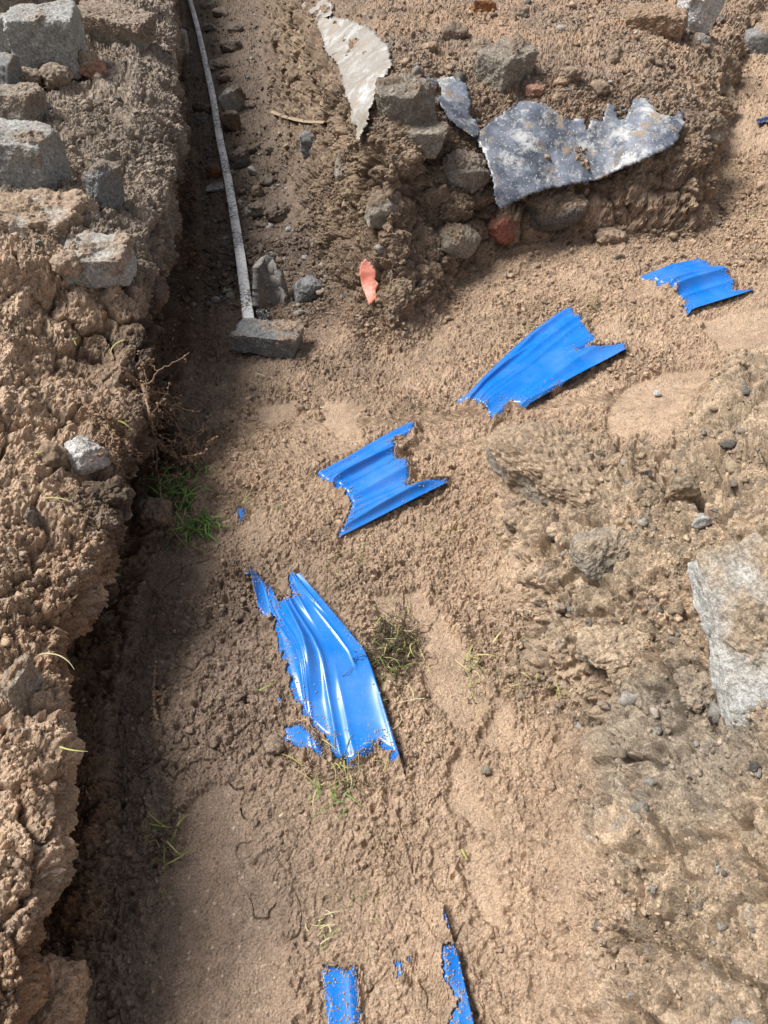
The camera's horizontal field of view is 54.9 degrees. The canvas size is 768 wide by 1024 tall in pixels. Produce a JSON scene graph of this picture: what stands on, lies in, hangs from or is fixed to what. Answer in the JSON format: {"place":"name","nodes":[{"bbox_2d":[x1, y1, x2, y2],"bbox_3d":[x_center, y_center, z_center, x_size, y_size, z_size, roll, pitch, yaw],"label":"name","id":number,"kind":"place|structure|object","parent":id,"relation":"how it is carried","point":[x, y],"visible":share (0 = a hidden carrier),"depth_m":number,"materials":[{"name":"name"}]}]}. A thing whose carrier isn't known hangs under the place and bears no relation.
{"place":"outdoors","nodes":[
{"label":"outdoors","id":0,"kind":"place"},
{"bbox_2d":[0,0,204,1023],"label":"bank terrain","id":1,"kind":"structure","parent":0,"point":[71,323],"depth_m":1.52,"materials":[{"name":"soil"}]},
{"bbox_2d":[0,13,11,53],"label":"cobblestone","id":2,"kind":"object","parent":1,"relation":"on","point":[4,45],"visible":0.14,"depth_m":2.73,"materials":[{"name":"stone"}]},
{"bbox_2d":[0,52,21,84],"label":"cobblestone","id":3,"kind":"object","parent":1,"relation":"on","point":[10,69],"visible":0.62,"depth_m":2.45,"materials":[{"name":"stone"}]},
{"bbox_2d":[0,653,44,717],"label":"stone","id":4,"kind":"object","parent":1,"relation":"on","point":[22,679],"visible":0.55,"depth_m":1.07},
{"bbox_2d":[0,82,47,121],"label":"cobblestone","id":5,"kind":"object","parent":1,"relation":"on","point":[21,101],"visible":0.77,"depth_m":2.23,"materials":[{"name":"stone"}]},
{"bbox_2d":[8,734,50,813],"bbox_3d":[-0.482,0.356,0.989,0.049,0.081,0.093,-26,50,-24],"label":"clod","id":6,"kind":"object","parent":1,"relation":"on","point":[31,778],"visible":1,"depth_m":0.99,"materials":[{"name":"brown soil"}]},
{"bbox_2d":[23,503,41,528],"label":"stone","id":7,"kind":"object","parent":1,"relation":"on","point":[31,515],"visible":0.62,"depth_m":1.29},
{"bbox_2d":[19,66,45,87],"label":"stone","id":8,"kind":"object","parent":1,"relation":"on","point":[29,74],"visible":0.46,"depth_m":2.51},
{"bbox_2d":[0,118,71,189],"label":"cobblestone","id":9,"kind":"object","parent":1,"relation":"on","point":[33,155],"visible":0.87,"depth_m":1.89,"materials":[{"name":"stone"}]},
{"bbox_2d":[0,0,87,12],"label":"stone","id":10,"kind":"object","parent":1,"relation":"on","point":[5,5],"visible":0.16,"depth_m":2.92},
{"bbox_2d":[2,0,86,79],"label":"cobblestone","id":11,"kind":"object","parent":1,"relation":"on","point":[39,36],"visible":0.82,"depth_m":2.52,"materials":[{"name":"stone"}]},
{"bbox_2d":[0,188,100,245],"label":"stone","id":12,"kind":"object","parent":1,"relation":"on","point":[58,214],"visible":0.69,"depth_m":1.76,"materials":[{"name":"stone"}]},
{"bbox_2d":[38,440,71,472],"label":"stone","id":13,"kind":"object","parent":1,"relation":"on","point":[54,455],"visible":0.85,"depth_m":1.41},
{"bbox_2d":[39,62,72,90],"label":"stone","id":14,"kind":"object","parent":1,"relation":"on","point":[55,76],"visible":0.95,"depth_m":2.52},
{"bbox_2d":[25,953,91,1023],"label":"stone","id":15,"kind":"object","parent":1,"relation":"on","point":[70,981],"visible":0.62,"depth_m":0.95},
{"bbox_2d":[49,250,81,277],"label":"stone","id":16,"kind":"object","parent":1,"relation":"on","point":[63,262],"visible":1,"depth_m":1.65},
{"bbox_2d":[64,435,110,474],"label":"stone","id":17,"kind":"object","parent":1,"relation":"on","point":[83,450],"visible":0.94,"depth_m":1.44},
{"bbox_2d":[78,49,106,80],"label":"stone","id":18,"kind":"object","parent":1,"relation":"on","point":[91,63],"visible":0.84,"depth_m":2.59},
{"bbox_2d":[62,229,136,288],"bbox_3d":[-0.674,-0.590,1.740,0.166,0.095,0.156,-2,45,-6],"label":"stone","id":19,"kind":"object","parent":1,"relation":"on","point":[106,261],"visible":0.77,"depth_m":1.71,"materials":[{"name":"stone"}]},
{"bbox_2d":[84,158,124,210],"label":"stone","id":20,"kind":"object","parent":1,"relation":"on","point":[104,179],"visible":0.7,"depth_m":1.89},
{"bbox_2d":[72,383,142,466],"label":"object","id":21,"kind":"object","parent":1,"relation":"hanging from","point":[105,423],"visible":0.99,"depth_m":1.48,"materials":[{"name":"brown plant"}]},
{"bbox_2d":[81,475,135,521],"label":"stone","id":22,"kind":"object","parent":1,"relation":"on","point":[117,492],"visible":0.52,"depth_m":1.44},
{"bbox_2d":[77,0,156,51],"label":"stone","id":23,"kind":"object","parent":1,"relation":"on","point":[108,23],"visible":0.83,"depth_m":2.88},
{"bbox_2d":[122,352,208,473],"bbox_3d":[-0.552,-0.250,1.868,0.244,0.398,0.311,9,46,8],"label":"root","id":24,"kind":"object","parent":1,"relation":"attached to","point":[155,397],"visible":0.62,"depth_m":1.85,"materials":[{"name":"brown plant"}]},
{"bbox_2d":[137,350,207,554],"bbox_3d":[-0.501,-0.096,1.692,0.164,0.407,0.381,-32,53,-28],"label":"root","id":25,"kind":"object","parent":1,"relation":"hanging from","point":[156,452],"visible":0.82,"depth_m":1.70,"materials":[{"name":"brown plant"}]},
{"bbox_2d":[150,432,218,478],"bbox_3d":[-0.515,-0.149,1.875,0.155,0.142,0.254,-29,52,-26],"label":"root","id":26,"kind":"object","parent":1,"relation":"on","point":[179,457],"visible":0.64,"depth_m":1.84,"materials":[{"name":"brown plant"}]},
{"bbox_2d":[180,28,188,54],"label":"stone","id":27,"kind":"object","parent":1,"relation":"on","point":[185,45],"visible":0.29,"depth_m":4.14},
{"bbox_2d":[84,0,767,1023],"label":"ground","id":28,"kind":"structure","parent":0,"point":[220,946],"depth_m":1.33,"materials":[{"name":"soil"}]},
{"bbox_2d":[136,496,172,526],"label":"stone","id":29,"kind":"object","parent":28,"relation":"on","point":[152,511],"visible":1,"depth_m":1.65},
{"bbox_2d":[151,665,169,720],"bbox_3d":[-0.427,0.349,1.407,0.034,0.046,0.129,-16,47,-16],"label":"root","id":30,"kind":"object","parent":28,"relation":"on","point":[159,695],"visible":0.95,"depth_m":1.39,"materials":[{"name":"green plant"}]},
{"bbox_2d":[134,797,201,894],"bbox_3d":[-0.362,0.546,1.212,0.111,0.080,0.132,15,47,14],"label":"grass tuft","id":31,"kind":"object","parent":28,"relation":"on","point":[164,848],"visible":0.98,"depth_m":1.21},
{"bbox_2d":[144,459,215,554],"bbox_3d":[-0.507,-0.049,1.794,0.192,0.053,0.403,0,45,0],"label":"grass tuft","id":32,"kind":"object","parent":28,"relation":"on","point":[171,492],"visible":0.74,"depth_m":1.79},
{"bbox_2d":[163,507,232,549],"bbox_3d":[-0.426,0.038,1.699,0.142,0.029,0.138,13,46,13],"label":"grass tuft","id":33,"kind":"object","parent":28,"relation":"on","point":[203,521],"visible":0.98,"depth_m":1.70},
{"bbox_2d":[189,112,209,124],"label":"stone","id":34,"kind":"object","parent":28,"relation":"on","point":[197,117],"visible":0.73,"depth_m":4.00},
{"bbox_2d":[192,102,211,114],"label":"stone","id":35,"kind":"object","parent":28,"relation":"on","point":[199,107],"visible":0.71,"depth_m":4.05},
{"bbox_2d":[199,0,215,8],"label":"stone","id":36,"kind":"object","parent":28,"relation":"on","point":[205,4],"visible":0.98,"depth_m":6.01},
{"bbox_2d":[203,22,215,30],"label":"stone","id":37,"kind":"object","parent":28,"relation":"on","point":[209,27],"visible":1,"depth_m":5.54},
{"bbox_2d":[203,163,221,177],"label":"stone","id":38,"kind":"object","parent":28,"relation":"on","point":[214,170],"visible":0.98,"depth_m":3.41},
{"bbox_2d":[206,182,224,191],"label":"stone","id":39,"kind":"object","parent":28,"relation":"on","point":[215,186],"visible":0.96,"depth_m":3.31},
{"bbox_2d":[207,57,229,70],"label":"stone","id":40,"kind":"object","parent":28,"relation":"on","point":[217,63],"visible":0.95,"depth_m":4.70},
{"bbox_2d":[212,7,228,16],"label":"stone","id":41,"kind":"object","parent":28,"relation":"on","point":[220,12],"visible":0.98,"depth_m":5.81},
{"bbox_2d":[188,0,253,317],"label":"plastic strip","id":42,"kind":"object","parent":28,"relation":"on","point":[245,293],"visible":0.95,"depth_m":3.19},
{"bbox_2d":[216,74,230,82],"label":"stone","id":43,"kind":"object","parent":28,"relation":"on","point":[223,78],"visible":1,"depth_m":4.47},
{"bbox_2d":[219,110,241,131],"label":"stone","id":44,"kind":"object","parent":28,"relation":"on","point":[230,120],"visible":0.91,"depth_m":3.80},
{"bbox_2d":[219,39,242,52],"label":"stone","id":45,"kind":"object","parent":28,"relation":"on","point":[228,46],"visible":0.89,"depth_m":4.96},
{"bbox_2d":[217,85,246,111],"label":"stone","id":46,"kind":"object","parent":28,"relation":"on","point":[232,97],"visible":0.77,"depth_m":3.98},
{"bbox_2d":[227,23,243,33],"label":"stone","id":47,"kind":"object","parent":28,"relation":"on","point":[232,28],"visible":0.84,"depth_m":5.36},
{"bbox_2d":[228,146,249,169],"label":"stone","id":48,"kind":"object","parent":28,"relation":"on","point":[239,157],"visible":0.93,"depth_m":3.45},
{"bbox_2d":[244,143,260,153],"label":"stone","id":49,"kind":"object","parent":28,"relation":"on","point":[253,148],"visible":0.74,"depth_m":3.56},
{"bbox_2d":[244,202,265,217],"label":"stone","id":50,"kind":"object","parent":28,"relation":"on","point":[255,209],"visible":0.95,"depth_m":3.03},
{"bbox_2d":[251,185,263,197],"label":"stone","id":51,"kind":"object","parent":28,"relation":"on","point":[257,191],"visible":1,"depth_m":3.20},
{"bbox_2d":[254,308,269,319],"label":"stone","id":52,"kind":"object","parent":28,"relation":"on","point":[262,313],"visible":0.94,"depth_m":2.40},
{"bbox_2d":[259,174,273,185],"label":"stone","id":53,"kind":"object","parent":28,"relation":"on","point":[267,180],"visible":1,"depth_m":3.26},
{"bbox_2d":[230,318,303,358],"bbox_3d":[-0.351,-0.530,2.247,0.213,0.091,0.115,8,45,4],"label":"stone","id":54,"kind":"object","parent":28,"relation":"on","point":[282,338],"visible":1,"depth_m":2.22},
{"bbox_2d":[252,255,288,309],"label":"stone","id":55,"kind":"object","parent":28,"relation":"on","point":[269,285],"visible":0.96,"depth_m":2.44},
{"bbox_2d":[264,734,285,754],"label":"stone","id":56,"kind":"object","parent":28,"relation":"on","point":[274,744],"visible":1,"depth_m":1.31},
{"bbox_2d":[263,203,289,221],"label":"stone","id":57,"kind":"object","parent":28,"relation":"on","point":[277,213],"visible":0.91,"depth_m":2.96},
{"bbox_2d":[293,275,321,302],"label":"stone","id":58,"kind":"object","parent":28,"relation":"on","point":[306,288],"visible":0.98,"depth_m":2.45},
{"bbox_2d":[305,910,343,948],"bbox_3d":[-0.086,0.627,1.127,0.059,0.017,0.048,-29,52,-26],"label":"grass tuft","id":59,"kind":"object","parent":28,"relation":"on","point":[324,925],"visible":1,"depth_m":1.12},
{"bbox_2d":[306,780,362,821],"bbox_3d":[-0.086,0.486,1.254,0.102,0.018,0.071,0,45,0],"label":"grass tuft","id":60,"kind":"object","parent":28,"relation":"on","point":[334,797],"visible":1,"depth_m":1.26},
{"bbox_2d":[283,731,393,812],"bbox_3d":[-0.067,0.447,1.289,0.188,0.055,0.176,-27,51,-25],"label":"grass tuft","id":61,"kind":"object","parent":28,"relation":"on","point":[340,780],"visible":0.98,"depth_m":1.28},
{"bbox_2d":[250,568,473,1023],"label":"warning tape","id":62,"kind":"object","parent":28,"relation":"on","point":[325,653],"visible":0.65,"depth_m":1.39,"materials":[{"name":"blue plastic"}]},
{"bbox_2d":[0,0,767,1023],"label":"dirt crumbs","id":63,"kind":"object","parent":28,"relation":"on","point":[712,714],"visible":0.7,"depth_m":1.81,"materials":[{"name":"soil"}]},
{"bbox_2d":[342,590,433,697],"bbox_3d":[0.018,0.257,1.475,0.201,0.081,0.254,0,45,0],"label":"grass tuft","id":64,"kind":"object","parent":28,"relation":"on","point":[397,646],"visible":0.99,"depth_m":1.46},
{"bbox_2d":[457,622,500,717],"bbox_3d":[0.176,0.309,1.418,0.090,0.055,0.200,11,46,11],"label":"grass tuft","id":65,"kind":"object","parent":28,"relation":"on","point":[474,670],"visible":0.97,"depth_m":1.42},
{"bbox_2d":[480,765,490,774],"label":"stone","id":66,"kind":"object","parent":28,"relation":"on","point":[485,769],"visible":1,"depth_m":1.28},
{"bbox_2d":[236,258,753,575],"bbox_3d":[0.457,-0.391,2.021,2.002,0.251,0.374,-24,50,-22],"label":"warning tape","id":67,"kind":"object","parent":28,"relation":"on","point":[542,353],"visible":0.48,"depth_m":1.97,"materials":[{"name":"blue plastic"}]},
{"bbox_2d":[503,506,522,530],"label":"stone","id":68,"kind":"object","parent":28,"relation":"on","point":[512,517],"visible":0.61,"depth_m":1.58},
{"bbox_2d":[485,420,604,514],"bbox_3d":[0.366,-0.090,1.580,0.338,0.150,0.187,38,56,24],"label":"stone","id":69,"kind":"object","parent":28,"relation":"on","point":[540,462],"visible":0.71,"depth_m":1.52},
{"bbox_2d":[546,522,561,539],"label":"stone","id":70,"kind":"object","parent":28,"relation":"on","point":[553,529],"visible":0.55,"depth_m":1.47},
{"bbox_2d":[554,603,565,612],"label":"stone","id":71,"kind":"object","parent":28,"relation":"on","point":[560,607],"visible":1,"depth_m":1.38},
{"bbox_2d":[569,524,630,581],"bbox_3d":[0.399,0.074,1.358,0.110,0.074,0.089,-11,46,-11],"label":"stone","id":72,"kind":"object","parent":28,"relation":"on","point":[595,554],"visible":0.94,"depth_m":1.34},
{"bbox_2d":[578,290,625,316],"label":"grass tuft","id":73,"kind":"object","parent":28,"relation":"on","point":[597,306],"visible":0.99,"depth_m":2.20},
{"bbox_2d":[594,226,628,246],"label":"stone","id":74,"kind":"object","parent":28,"relation":"on","point":[606,235],"visible":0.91,"depth_m":2.41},
{"bbox_2d":[576,624,652,673],"bbox_3d":[0.394,0.235,1.262,0.134,0.066,0.097,3,45,3],"label":"stone","id":75,"kind":"object","parent":28,"relation":"on","point":[605,651],"visible":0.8,"depth_m":1.25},
{"bbox_2d":[638,467,652,477],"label":"stone","id":76,"kind":"object","parent":28,"relation":"on","point":[646,471],"visible":0.93,"depth_m":1.49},
{"bbox_2d":[664,473,700,499],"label":"stone","id":77,"kind":"object","parent":28,"relation":"on","point":[684,486],"visible":1,"depth_m":1.36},
{"bbox_2d":[683,647,695,664],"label":"stone","id":78,"kind":"object","parent":28,"relation":"on","point":[687,652],"visible":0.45,"depth_m":1.16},
{"bbox_2d":[673,664,715,713],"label":"stone","id":79,"kind":"object","parent":28,"relation":"on","point":[696,695],"visible":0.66,"depth_m":1.11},
{"bbox_2d":[691,513,711,528],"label":"stone","id":80,"kind":"object","parent":28,"relation":"on","point":[701,520],"visible":1,"depth_m":1.29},
{"bbox_2d":[687,532,767,727],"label":"stone","id":81,"kind":"object","parent":28,"relation":"on","point":[729,583],"visible":0.97,"depth_m":1.05,"materials":[{"name":"stone"}]},
{"bbox_2d":[748,761,761,772],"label":"stone","id":82,"kind":"object","parent":28,"relation":"on","point":[753,767],"visible":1,"depth_m":0.98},
{"bbox_2d":[744,22,767,54],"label":"stone","id":83,"kind":"object","parent":28,"relation":"on","point":[756,39],"visible":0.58,"depth_m":3.06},
{"bbox_2d":[258,0,767,335],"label":"mound terrain","id":84,"kind":"structure","parent":0,"point":[656,202],"depth_m":2.43,"materials":[{"name":"soil"}]},
{"bbox_2d":[270,28,283,47],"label":"stone","id":85,"kind":"object","parent":84,"relation":"on","point":[276,34],"visible":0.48,"depth_m":4.19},
{"bbox_2d":[287,62,299,86],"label":"stone","id":86,"kind":"object","parent":84,"relation":"on","point":[293,72],"visible":0.42,"depth_m":3.43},
{"bbox_2d":[270,110,325,123],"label":"twig","id":87,"kind":"object","parent":84,"relation":"attached to","point":[296,119],"visible":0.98,"depth_m":3.21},
{"bbox_2d":[299,125,314,159],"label":"stone","id":88,"kind":"object","parent":84,"relation":"on","point":[306,138],"visible":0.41,"depth_m":2.90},
{"bbox_2d":[301,0,333,17],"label":"plastic film","id":89,"kind":"object","parent":84,"relation":"on","point":[317,7],"visible":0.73,"depth_m":3.23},
{"bbox_2d":[334,148,350,181],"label":"stone","id":90,"kind":"object","parent":84,"relation":"on","point":[343,156],"visible":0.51,"depth_m":2.41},
{"bbox_2d":[315,16,391,139],"bbox_3d":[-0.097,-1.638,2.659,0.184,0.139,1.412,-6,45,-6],"label":"plastic film","id":91,"kind":"object","parent":84,"relation":"on","point":[359,72],"visible":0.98,"depth_m":2.55,"materials":[{"name":"plastic"}]},
{"bbox_2d":[359,259,377,304],"bbox_3d":[-0.042,-0.694,2.226,0.047,0.107,0.085,-17,48,-17],"label":"plastic scrap","id":92,"kind":"object","parent":84,"relation":"on","point":[367,274],"visible":0.99,"depth_m":2.23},
{"bbox_2d":[364,189,400,228],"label":"stone","id":93,"kind":"object","parent":84,"relation":"on","point":[380,206],"visible":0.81,"depth_m":2.19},
{"bbox_2d":[375,72,437,125],"bbox_3d":[0.066,-1.232,2.239,0.201,0.159,0.150,-10,54,-10],"label":"stone","id":94,"kind":"object","parent":84,"relation":"on","point":[407,98],"visible":0.82,"depth_m":2.19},
{"bbox_2d":[387,121,448,160],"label":"stone","id":95,"kind":"object","parent":84,"relation":"on","point":[429,137],"visible":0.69,"depth_m":2.21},
{"bbox_2d":[422,41,438,53],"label":"stone","id":96,"kind":"object","parent":84,"relation":"on","point":[433,46],"visible":0.67,"depth_m":2.48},
{"bbox_2d":[412,184,449,209],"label":"stone","id":97,"kind":"object","parent":84,"relation":"on","point":[430,197],"visible":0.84,"depth_m":2.29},
{"bbox_2d":[426,75,480,137],"bbox_3d":[0.227,-1.280,2.325,0.139,0.136,0.211,-19,48,-18],"label":"membrane scrap","id":98,"kind":"object","parent":84,"relation":"on","point":[453,99],"visible":0.99,"depth_m":2.32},
{"bbox_2d":[441,20,468,40],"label":"stone","id":99,"kind":"object","parent":84,"relation":"on","point":[453,29],"visible":0.76,"depth_m":2.54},
{"bbox_2d":[435,222,480,258],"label":"stone","id":100,"kind":"object","parent":84,"relation":"on","point":[461,240],"visible":0.93,"depth_m":2.32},
{"bbox_2d":[442,148,491,193],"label":"stone","id":101,"kind":"object","parent":84,"relation":"on","point":[469,171],"visible":0.84,"depth_m":2.30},
{"bbox_2d":[472,37,493,54],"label":"stone","id":102,"kind":"object","parent":84,"relation":"on","point":[478,44],"visible":0.41,"depth_m":2.49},
{"bbox_2d":[472,0,495,13],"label":"stone","id":103,"kind":"object","parent":84,"relation":"on","point":[487,5],"visible":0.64,"depth_m":2.83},
{"bbox_2d":[487,208,517,244],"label":"stone","id":104,"kind":"object","parent":84,"relation":"on","point":[498,229],"visible":0.98,"depth_m":2.39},
{"bbox_2d":[473,33,538,91],"bbox_3d":[0.395,-1.455,2.388,0.178,0.113,0.148,-34,64,-19],"label":"stone","id":105,"kind":"object","parent":84,"relation":"on","point":[501,64],"visible":0.99,"depth_m":2.35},
{"bbox_2d":[512,5,529,17],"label":"stone","id":106,"kind":"object","parent":84,"relation":"on","point":[521,11],"visible":0.63,"depth_m":2.78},
{"bbox_2d":[524,83,544,97],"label":"stone","id":107,"kind":"object","parent":84,"relation":"on","point":[535,90],"visible":1,"depth_m":2.36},
{"bbox_2d":[551,91,563,103],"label":"stone","id":108,"kind":"object","parent":84,"relation":"on","point":[557,95],"visible":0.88,"depth_m":2.36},
{"bbox_2d":[527,188,588,231],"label":"stone","id":109,"kind":"object","parent":84,"relation":"on","point":[547,210],"visible":0.94,"depth_m":2.37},
{"bbox_2d":[553,77,566,86],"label":"stone","id":110,"kind":"object","parent":84,"relation":"on","point":[560,81],"visible":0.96,"depth_m":2.38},
{"bbox_2d":[563,65,582,81],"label":"stone","id":111,"kind":"object","parent":84,"relation":"on","point":[572,72],"visible":0.92,"depth_m":2.38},
{"bbox_2d":[476,98,685,208],"bbox_3d":[0.631,-1.164,2.359,0.678,0.219,0.281,-10,46,-10],"label":"membrane sheet","id":112,"kind":"object","parent":84,"relation":"on","point":[519,140],"visible":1,"depth_m":2.33,"materials":[{"name":"plastic"}]},
{"bbox_2d":[589,79,610,96],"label":"stone","id":113,"kind":"object","parent":84,"relation":"on","point":[599,87],"visible":1,"depth_m":2.38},
{"bbox_2d":[609,54,619,64],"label":"stone","id":114,"kind":"object","parent":84,"relation":"on","point":[614,59],"visible":1,"depth_m":2.48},
{"bbox_2d":[625,2,688,42],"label":"stone","id":115,"kind":"object","parent":84,"relation":"on","point":[667,21],"visible":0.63,"depth_m":2.70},
{"bbox_2d":[677,0,725,34],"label":"sheet","id":116,"kind":"object","parent":84,"relation":"on","point":[703,15],"visible":0.56,"depth_m":2.77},
{"bbox_2d":[693,32,711,53],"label":"stone","id":117,"kind":"object","parent":84,"relation":"on","point":[702,37],"visible":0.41,"depth_m":2.76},
{"bbox_2d":[682,108,726,144],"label":"stone","id":118,"kind":"object","parent":84,"relation":"on","point":[713,124],"visible":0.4,"depth_m":2.38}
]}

